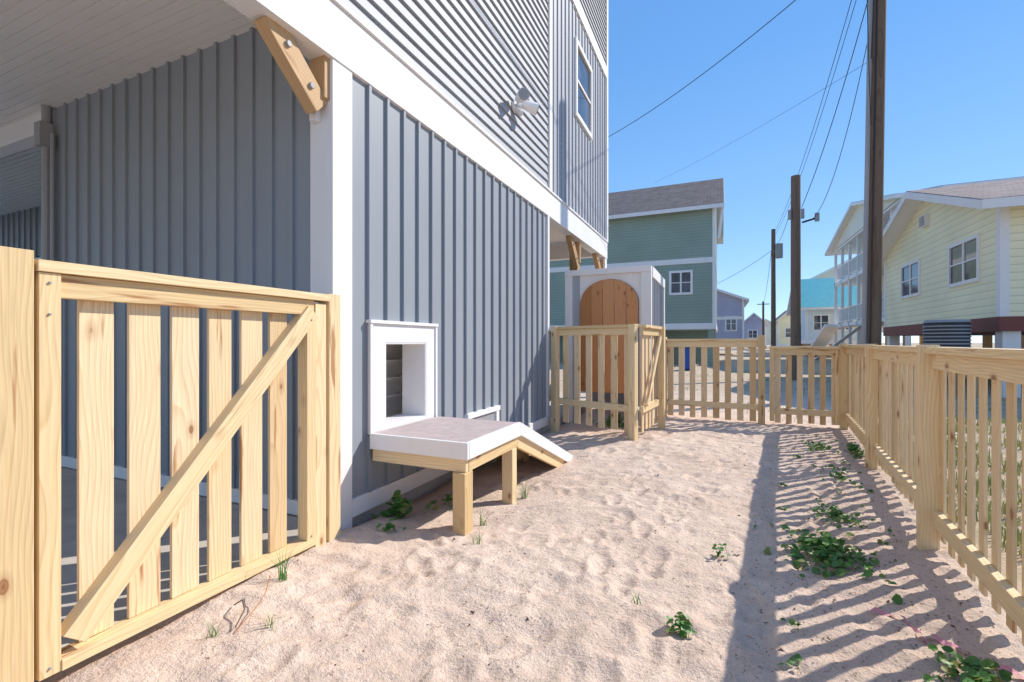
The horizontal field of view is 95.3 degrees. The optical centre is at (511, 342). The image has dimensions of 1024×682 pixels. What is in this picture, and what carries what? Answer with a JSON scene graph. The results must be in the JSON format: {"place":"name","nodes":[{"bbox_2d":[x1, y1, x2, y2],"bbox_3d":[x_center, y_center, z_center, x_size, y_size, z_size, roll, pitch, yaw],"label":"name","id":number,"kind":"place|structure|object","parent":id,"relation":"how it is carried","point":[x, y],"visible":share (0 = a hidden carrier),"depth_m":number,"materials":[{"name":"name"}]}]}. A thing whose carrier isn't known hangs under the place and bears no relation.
{"place":"outdoors","nodes":[
{"label":"outdoors","id":0,"kind":"place"},
{"bbox_2d":[37,343,1023,681],"bbox_3d":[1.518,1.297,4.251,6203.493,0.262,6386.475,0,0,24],"label":"sand ground","id":1,"kind":"structure","parent":0,"point":[369,601],"depth_m":2.30,"materials":[{"name":"beige sand"}]},
{"bbox_2d":[0,246,339,681],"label":"wooden gate","id":2,"kind":"structure","parent":1,"relation":"on","point":[33,628],"depth_m":1.94,"materials":[{"name":"brown wood"}]},
{"bbox_2d":[206,614,227,639],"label":"grass tuft","id":3,"kind":"object","parent":1,"relation":"on","point":[214,629],"visible":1,"depth_m":1.92,"materials":[{"name":"green plant"}]},
{"bbox_2d":[233,599,244,626],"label":"twig","id":4,"kind":"object","parent":1,"relation":"on","point":[242,612],"visible":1,"depth_m":2.02,"materials":[{"name":"brown wood"}]},
{"bbox_2d":[234,575,269,633],"bbox_3d":[-1.131,1.148,2.062,0.029,0.092,0.301,0,0,-2],"label":"twig","id":5,"kind":"object","parent":1,"relation":"on","point":[255,607],"visible":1,"depth_m":2.04,"materials":[{"name":"brown wood"}]},
{"bbox_2d":[260,611,280,629],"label":"grass tuft","id":6,"kind":"object","parent":1,"relation":"on","point":[271,620],"visible":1,"depth_m":1.95,"materials":[{"name":"green plant"}]},
{"bbox_2d":[264,544,303,580],"bbox_3d":[-1.136,1.104,2.374,0.196,0.174,0.208,0,0,24],"label":"grass tuft","id":7,"kind":"object","parent":1,"relation":"on","point":[282,575],"visible":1,"depth_m":2.33,"materials":[{"name":"green plant"}]},
{"bbox_2d":[0,0,607,530],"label":"white trim boards","id":8,"kind":"object","parent":1,"relation":"on","point":[344,38],"depth_m":3.25,"materials":[{"name":"white wood"}]},
{"bbox_2d":[464,405,500,420],"bbox_3d":[-0.305,0.892,4.957,0.055,0.364,0.740,0,0,24],"label":"flood vent","id":9,"kind":"object","parent":8,"relation":"on","point":[490,413],"visible":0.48,"depth_m":5.01,"materials":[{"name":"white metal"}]},
{"bbox_2d":[34,395,585,681],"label":"concrete slab","id":10,"kind":"structure","parent":1,"relation":"on","point":[68,539],"depth_m":2.94,"materials":[{"name":"grey concrete"}]},
{"bbox_2d":[0,27,545,499],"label":"ground floor walls","id":11,"kind":"structure","parent":10,"relation":"on","point":[194,165],"depth_m":3.85,"materials":[{"name":"blue"}]},
{"bbox_2d":[34,104,54,260],"bbox_3d":[-4.467,-0.550,4.465,0.157,3.500,0.104,0,0,24],"label":"electrical conduit","id":12,"kind":"object","parent":11,"relation":"attached to","point":[44,137],"visible":0.43,"depth_m":4.46,"materials":[{"name":"grey metal"}]},
{"bbox_2d":[366,319,438,434],"bbox_3d":[-0.943,0.258,3.769,0.260,0.845,0.870,0,0,24],"label":"pet door frame","id":13,"kind":"object","parent":11,"relation":"attached to","point":[418,341],"visible":0.82,"depth_m":3.89,"materials":[{"name":"white plastic"}]},
{"bbox_2d":[386,344,401,416],"bbox_3d":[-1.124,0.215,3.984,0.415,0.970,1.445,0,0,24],"label":"flap","id":14,"kind":"object","parent":13,"relation":"in","point":[393,379],"depth_m":4.42,"materials":[{"name":"plastic"}]},
{"bbox_2d":[253,16,603,400],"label":"timber knee braces","id":15,"kind":"object","parent":10,"relation":"on","point":[310,86],"visible":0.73,"depth_m":2.90,"materials":[{"name":"brown wood"}]},
{"bbox_2d":[376,518,405,532],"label":"creeping weed","id":16,"kind":"object","parent":1,"relation":"on","point":[388,527],"visible":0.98,"depth_m":3.02,"materials":[{"name":"green plant"}]},
{"bbox_2d":[370,490,412,518],"bbox_3d":[-0.867,1.176,3.360,0.318,0.214,0.231,0,0,24],"label":"creeping weed","id":17,"kind":"object","parent":1,"relation":"on","point":[398,505],"visible":0.97,"depth_m":3.34,"materials":[{"name":"green plant"}]},
{"bbox_2d":[421,493,475,516],"bbox_3d":[-0.506,1.234,3.628,0.317,0.119,0.577,0,0,24],"label":"creeping weed","id":18,"kind":"object","parent":1,"relation":"on","point":[447,499],"visible":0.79,"depth_m":3.57,"materials":[{"name":"green plant"}]},
{"bbox_2d":[370,416,572,535],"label":"pet ramp platform","id":19,"kind":"structure","parent":1,"relation":"on","point":[461,448],"depth_m":3.29,"materials":[{"name":"white wood"}]},
{"bbox_2d":[472,532,483,543],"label":"grass tuft","id":20,"kind":"object","parent":1,"relation":"on","point":[479,537],"visible":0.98,"depth_m":2.83,"materials":[{"name":"green plant"}]},
{"bbox_2d":[476,505,493,525],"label":"grass tuft","id":21,"kind":"object","parent":1,"relation":"on","point":[481,520],"visible":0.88,"depth_m":3.21,"materials":[{"name":"green plant"}]},
{"bbox_2d":[519,473,543,498],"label":"grass tuft","id":22,"kind":"object","parent":1,"relation":"on","point":[525,495],"visible":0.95,"depth_m":3.79,"materials":[{"name":"green plant"}]},
{"bbox_2d":[551,324,664,440],"bbox_3d":[1.283,0.633,6.493,1.518,1.733,1.080,0,0,24],"label":"shower fence","id":23,"kind":"object","parent":1,"relation":"on","point":[629,406],"visible":0.89,"depth_m":6.28,"materials":[{"name":"brown wood"}]},
{"bbox_2d":[565,265,664,423],"bbox_3d":[1.831,0.070,8.055,1.365,2.460,1.800,0,0,24],"label":"outdoor shower enclosure","id":24,"kind":"object","parent":1,"relation":"on","point":[592,297],"visible":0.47,"depth_m":7.31,"materials":[{"name":"grey"}]},
{"bbox_2d":[580,279,637,392],"bbox_3d":[1.505,-0.105,7.270,0.904,1.770,0.100,0,0,24],"label":"arched door","id":25,"kind":"structure","parent":24,"relation":"in","point":[606,301],"depth_m":7.27,"materials":[{"name":"brown wood"}]},
{"bbox_2d":[592,413,644,427],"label":"creeping weed","id":26,"kind":"object","parent":1,"relation":"on","point":[608,423],"visible":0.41,"depth_m":6.95,"materials":[{"name":"green plant"}]},
{"bbox_2d":[550,207,723,363],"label":"house","id":27,"kind":"structure","parent":1,"relation":"on","point":[697,334],"depth_m":26.98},
{"bbox_2d":[630,590,645,604],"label":"grass tuft","id":28,"kind":"object","parent":1,"relation":"on","point":[636,598],"visible":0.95,"depth_m":2.16,"materials":[{"name":"green plant"}]},
{"bbox_2d":[665,612,695,638],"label":"creeping weed","id":29,"kind":"object","parent":1,"relation":"on","point":[683,623],"visible":0.98,"depth_m":1.94,"materials":[{"name":"green plant"}]},
{"bbox_2d":[685,347,689,369],"bbox_3d":[7.604,0.663,20.182,0.600,1.066,0.736,0,0,24],"label":"trash bin","id":30,"kind":"object","parent":1,"relation":"on","point":[687,358],"visible":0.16,"depth_m":19.90,"materials":[{"name":"blue plastic"}]},
{"bbox_2d":[708,329,715,365],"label":"piers","id":31,"kind":"structure","parent":1,"relation":"on","point":[711,333],"depth_m":24.16,"materials":[{"name":"green"}]},
{"bbox_2d":[550,208,716,331],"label":"trim","id":32,"kind":"structure","parent":31,"relation":"on","point":[687,326],"depth_m":24.55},
{"bbox_2d":[550,208,716,324],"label":"walls","id":33,"kind":"structure","parent":32,"relation":"on","point":[674,235],"depth_m":24.98,"materials":[{"name":"green wood"}]},
{"bbox_2d":[608,178,723,243],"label":"roof","id":34,"kind":"structure","parent":33,"relation":"on","point":[704,194],"depth_m":26.47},
{"bbox_2d":[669,270,692,294],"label":"windows","id":35,"kind":"structure","parent":33,"relation":"attached to","point":[680,282],"depth_m":24.66,"materials":[{"name":"white glass"}]},
{"bbox_2d":[665,335,764,424],"bbox_3d":[3.083,0.695,7.246,1.490,1.610,0.128,0,0,29],"label":"picket fence","id":36,"kind":"object","parent":1,"relation":"on","point":[716,404],"visible":0.77,"depth_m":7.22,"materials":[{"name":"brown wood"}]},
{"bbox_2d":[712,543,730,559],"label":"creeping weed","id":37,"kind":"object","parent":1,"relation":"on","point":[718,549],"visible":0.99,"depth_m":2.62,"materials":[{"name":"green plant"}]},
{"bbox_2d":[743,313,768,349],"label":"distant cottage","id":38,"kind":"structure","parent":1,"relation":"on","point":[753,326],"depth_m":76.46,"materials":[{"name":"purple"}]},
{"bbox_2d":[748,330,757,338],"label":"windows","id":39,"kind":"structure","parent":38,"relation":"in","point":[751,333],"depth_m":76.52,"materials":[{"name":"white glass"}]},
{"bbox_2d":[748,319,770,347],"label":"distant cottage","id":40,"kind":"structure","parent":1,"relation":"on","point":[768,335],"depth_m":96.72,"materials":[{"name":"beige"}]},
{"bbox_2d":[757,301,764,334],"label":"utility pole","id":41,"kind":"object","parent":1,"relation":"on","point":[762,304],"visible":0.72,"depth_m":59.98,"materials":[{"name":"brown wood"}]},
{"bbox_2d":[771,229,782,345],"bbox_3d":[16.947,-2.900,29.860,0.429,8.800,0.730,0,0,-34],"label":"utility pole","id":42,"kind":"object","parent":1,"relation":"on","point":[777,251],"visible":0.82,"depth_m":29.93,"materials":[{"name":"brown wood"}]},
{"bbox_2d":[776,0,851,228],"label":"overhead wire","id":43,"kind":"object","parent":42,"relation":"attached to","point":[825,89],"visible":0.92,"depth_m":14.72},
{"bbox_2d":[774,1,855,235],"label":"overhead wire","id":44,"kind":"object","parent":42,"relation":"attached to","point":[828,91],"visible":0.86,"depth_m":14.17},
{"bbox_2d":[769,310,789,345],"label":"distant cottage","id":45,"kind":"structure","parent":1,"relation":"on","point":[782,329],"depth_m":66.06,"materials":[{"name":"beige"}]},
{"bbox_2d":[785,328,789,337],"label":"windows","id":46,"kind":"structure","parent":45,"relation":"in","point":[787,330],"depth_m":65.86,"materials":[{"name":"white glass"}]},
{"bbox_2d":[778,653,802,673],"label":"creeping weed","id":47,"kind":"object","parent":1,"relation":"on","point":[797,656],"visible":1,"depth_m":1.73,"materials":[{"name":"green plant"}]},
{"bbox_2d":[780,618,801,629],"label":"creeping weed","id":48,"kind":"object","parent":1,"relation":"on","point":[791,621],"visible":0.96,"depth_m":1.99,"materials":[{"name":"green plant"}]},
{"bbox_2d":[788,175,819,379],"bbox_3d":[9.279,-1.925,14.833,0.850,6.850,0.338,0,0,38],"label":"utility pole","id":49,"kind":"object","parent":1,"relation":"on","point":[796,213],"visible":0.89,"depth_m":14.87,"materials":[{"name":"brown wood"}]},
{"bbox_2d":[769,346,839,424],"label":"picket gate","id":50,"kind":"structure","parent":1,"relation":"on","point":[789,411],"depth_m":6.70,"materials":[{"name":"brown wood"}]},
{"bbox_2d":[795,436,853,461],"bbox_3d":[3.570,1.202,5.300,0.494,0.075,1.049,0,0,24],"label":"creeping weed","id":51,"kind":"object","parent":1,"relation":"on","point":[822,447],"visible":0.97,"depth_m":5.39,"materials":[{"name":"green plant"}]},
{"bbox_2d":[754,520,902,604],"bbox_3d":[1.767,1.177,2.643,0.679,0.137,0.976,0,0,24],"label":"creeping weed","id":52,"kind":"object","parent":1,"relation":"on","point":[827,549],"visible":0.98,"depth_m":2.56,"materials":[{"name":"green plant"}]},
{"bbox_2d":[828,569,842,577],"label":"creeping weed","id":53,"kind":"object","parent":1,"relation":"on","point":[831,573],"visible":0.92,"depth_m":2.41,"materials":[{"name":"green plant"}]},
{"bbox_2d":[812,461,862,488],"bbox_3d":[2.974,1.183,4.249,0.395,0.075,0.957,0,0,24],"label":"creeping weed","id":54,"kind":"object","parent":1,"relation":"on","point":[835,473],"visible":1,"depth_m":4.16,"materials":[{"name":"green plant"}]},
{"bbox_2d":[803,260,885,345],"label":"pale cottage","id":55,"kind":"structure","parent":1,"relation":"on","point":[828,273],"depth_m":50.35,"materials":[{"name":"beige"}]},
{"bbox_2d":[809,497,891,531],"bbox_3d":[2.315,1.203,3.304,0.482,0.083,0.904,0,0,24],"label":"creeping weed","id":56,"kind":"object","parent":1,"relation":"on","point":[834,509],"visible":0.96,"depth_m":3.23,"materials":[{"name":"green plant"}]},
{"bbox_2d":[841,443,864,458],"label":"creeping weed","id":57,"kind":"object","parent":1,"relation":"on","point":[854,448],"visible":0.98,"depth_m":5.05,"materials":[{"name":"green plant"}]},
{"bbox_2d":[804,193,909,367],"bbox_3d":[22.664,-3.690,31.159,4.210,10.180,20.754,0,0,24],"label":"porch","id":58,"kind":"object","parent":1,"relation":"on","point":[847,238],"visible":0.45,"depth_m":31.77,"materials":[{"name":"beige wood"}]},
{"bbox_2d":[861,0,886,344],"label":"utility pole","id":59,"kind":"object","parent":1,"relation":"on","point":[871,327],"visible":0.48,"depth_m":9.88,"materials":[{"name":"brown wood"}]},
{"bbox_2d":[608,0,795,136],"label":"overhead wire","id":60,"kind":"object","parent":59,"relation":"attached to","point":[711,67],"visible":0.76,"depth_m":13.86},
{"bbox_2d":[654,63,865,182],"bbox_3d":[7.760,-7.400,17.617,0.008,2.607,15.477,0,0,0],"label":"overhead wire","id":61,"kind":"object","parent":59,"relation":"attached to","point":[772,119],"visible":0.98,"depth_m":13.53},
{"bbox_2d":[801,4,866,207],"bbox_3d":[8.501,-6.249,12.355,0.020,3.914,5.162,0,0,16],"label":"overhead wire","id":62,"kind":"object","parent":59,"relation":"attached to","point":[839,99],"visible":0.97,"depth_m":11.88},
{"bbox_2d":[815,45,866,215],"bbox_3d":[8.627,-5.798,12.269,0.016,3.811,5.074,0,0,19],"label":"overhead wire","id":63,"kind":"object","parent":59,"relation":"attached to","point":[847,128],"visible":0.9,"depth_m":11.67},
{"bbox_2d":[867,0,870,124],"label":"cable loop","id":64,"kind":"object","parent":59,"relation":"attached to","point":[868,62],"visible":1,"depth_m":9.87,"materials":[{"name":"black rubber"}]},
{"bbox_2d":[871,0,873,57],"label":"cable loop","id":65,"kind":"object","parent":59,"relation":"attached to","point":[872,28],"visible":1,"depth_m":9.83,"materials":[{"name":"black rubber"}]},
{"bbox_2d":[877,539,889,545],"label":"creeping weed","id":66,"kind":"object","parent":1,"relation":"on","point":[880,541],"visible":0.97,"depth_m":2.81,"materials":[{"name":"green plant"}]},
{"bbox_2d":[839,344,1023,644],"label":"picket fence","id":67,"kind":"object","parent":1,"relation":"on","point":[874,398],"visible":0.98,"depth_m":2.59,"materials":[{"name":"brown wood"}]},
{"bbox_2d":[928,643,942,655],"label":"creeping weed","id":68,"kind":"object","parent":1,"relation":"on","point":[932,647],"visible":0.61,"depth_m":1.81,"materials":[{"name":"green plant"}]},
{"bbox_2d":[870,607,1023,678],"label":"pink ribbon","id":69,"kind":"object","parent":1,"relation":"on","point":[951,644],"visible":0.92,"depth_m":1.86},
{"bbox_2d":[923,319,977,396],"bbox_3d":[10.012,0.440,10.749,0.900,1.920,0.900,0,0,24],"label":"air conditioner condenser","id":70,"kind":"object","parent":1,"relation":"on","point":[951,333],"visible":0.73,"depth_m":10.44,"materials":[{"name":"grey metal"}]},
{"bbox_2d":[887,331,1020,397],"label":"piers","id":71,"kind":"structure","parent":1,"relation":"on","point":[1008,339],"depth_m":10.23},
{"bbox_2d":[883,207,1023,335],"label":"trim","id":72,"kind":"structure","parent":71,"relation":"on","point":[1003,320],"depth_m":10.23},
{"bbox_2d":[886,205,1023,326],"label":"walls","id":73,"kind":"structure","parent":72,"relation":"on","point":[937,299],"depth_m":12.19,"materials":[{"name":"beige wood"}]},
{"bbox_2d":[900,233,980,299],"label":"windows","id":74,"kind":"structure","parent":73,"relation":"attached to","point":[964,261],"depth_m":12.08,"materials":[{"name":"clear glass"}]},
{"bbox_2d":[882,179,1023,267],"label":"roof","id":75,"kind":"structure","parent":73,"relation":"on","point":[947,207],"depth_m":12.90,"materials":[{"name":"brown"}]},
{"bbox_2d":[919,213,929,227],"bbox_3d":[12.275,-3.625,13.899,0.140,0.350,0.400,0,0,24],"label":"gable vent","id":76,"kind":"object","parent":75,"relation":"attached to","point":[924,220],"visible":1,"depth_m":13.74,"materials":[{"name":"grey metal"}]},
{"bbox_2d":[886,335,1023,348],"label":"piers","id":77,"kind":"structure","parent":1,"relation":"on","point":[987,341],"depth_m":25.38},
{"bbox_2d":[923,645,1012,681],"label":"creeping weed","id":78,"kind":"object","parent":1,"relation":"on","point":[973,665],"visible":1,"depth_m":1.65,"materials":[{"name":"green plant"}]},
{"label":"piers","id":79,"kind":"object","parent":1,"relation":"on","visible":0},
{"bbox_2d":[801,310,860,343],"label":"trim","id":80,"kind":"structure","parent":79,"relation":"on","point":[806,341],"depth_m":40.10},
{"bbox_2d":[801,309,860,339],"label":"walls","id":81,"kind":"structure","parent":80,"relation":"on","point":[812,335],"depth_m":39.91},
{"bbox_2d":[786,277,856,315],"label":"roof","id":82,"kind":"structure","parent":81,"relation":"on","point":[817,294],"depth_m":40.74,"materials":[{"name":"teal metal"}]},
{"bbox_2d":[812,314,853,330],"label":"windows","id":83,"kind":"structure","parent":81,"relation":"attached to","point":[819,321],"depth_m":39.72,"materials":[{"name":"white glass"}]},
{"bbox_2d":[201,421,1015,680],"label":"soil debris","id":84,"kind":"object","parent":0,"point":[739,555],"visible":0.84,"depth_m":2.40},
{"bbox_2d":[608,0,1023,342],"label":"sky","id":85,"kind":"structure","parent":0,"point":[954,76],"materials":[{"name":"blue"}]},
{"bbox_2d":[667,366,1021,562],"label":"grass","id":86,"kind":"structure","parent":0,"point":[1003,508],"depth_m":4.25,"materials":[{"name":"green plant"}]},
{"bbox_3d":[-5.915,-6.550,5.543,10.675,8.500,15.290,0,0,24],"label":"upper storey body","id":87,"kind":"object","parent":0,"visible":0},
{"bbox_2d":[0,0,566,243],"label":"carport ceiling","id":88,"kind":"structure","parent":87,"relation":"attached to","point":[56,53],"depth_m":3.59,"materials":[{"name":"white paint"}]},
{"bbox_2d":[340,0,605,186],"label":"lap siding","id":89,"kind":"object","parent":87,"relation":"attached to","point":[480,63],"visible":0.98,"depth_m":5.07,"materials":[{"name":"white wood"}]},
{"bbox_2d":[512,87,538,115],"bbox_3d":[0.146,-2.857,5.631,0.267,0.224,0.490,0,0,24],"label":"security floodlight","id":90,"kind":"object","parent":89,"relation":"attached to","point":[522,96],"visible":1,"depth_m":5.64,"materials":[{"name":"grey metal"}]},
{"bbox_2d":[553,0,604,237],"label":"board and batten","id":91,"kind":"object","parent":87,"relation":"attached to","point":[578,171],"visible":0.7,"depth_m":7.97,"materials":[{"name":"grey wood"}]},
{"bbox_2d":[574,36,592,139],"bbox_3d":[1.316,-4.620,8.586,0.070,1.360,1.110,0,0,24],"label":"window","id":92,"kind":"structure","parent":87,"relation":"attached to","point":[583,92],"depth_m":8.55,"materials":[{"name":"clear glass"}]},
{"bbox_3d":[29.770,-4.100,25.409,14.480,6.000,15.380,0,0,24],"label":"trim","id":93,"kind":"object","parent":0,"visible":0},
{"bbox_2d":[860,251,883,319],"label":"walls","id":94,"kind":"structure","parent":93,"relation":"on","point":[882,289],"depth_m":30.32,"materials":[{"name":"beige"}]},
{"bbox_2d":[920,176,1023,189],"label":"roof","id":95,"kind":"structure","parent":94,"relation":"on","point":[986,181],"depth_m":20.65,"materials":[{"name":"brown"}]},
{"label":"piers","id":96,"kind":"object","parent":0,"visible":0},
{"bbox_2d":[717,299,743,338],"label":"trim","id":97,"kind":"structure","parent":96,"relation":"on","point":[730,318],"depth_m":43.94,"materials":[{"name":"white wood"}]},
{"bbox_2d":[716,299,741,338],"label":"walls","id":98,"kind":"structure","parent":97,"relation":"on","point":[732,307],"depth_m":44.45,"materials":[{"name":"purple"}]},
{"bbox_2d":[725,316,736,330],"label":"windows","id":99,"kind":"structure","parent":98,"relation":"attached to","point":[731,325],"depth_m":44.32,"materials":[{"name":"white glass"}]},
{"bbox_2d":[717,289,748,307],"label":"roof","id":100,"kind":"structure","parent":98,"relation":"on","point":[723,295],"depth_m":44.45,"materials":[{"name":"white"}]}
]}

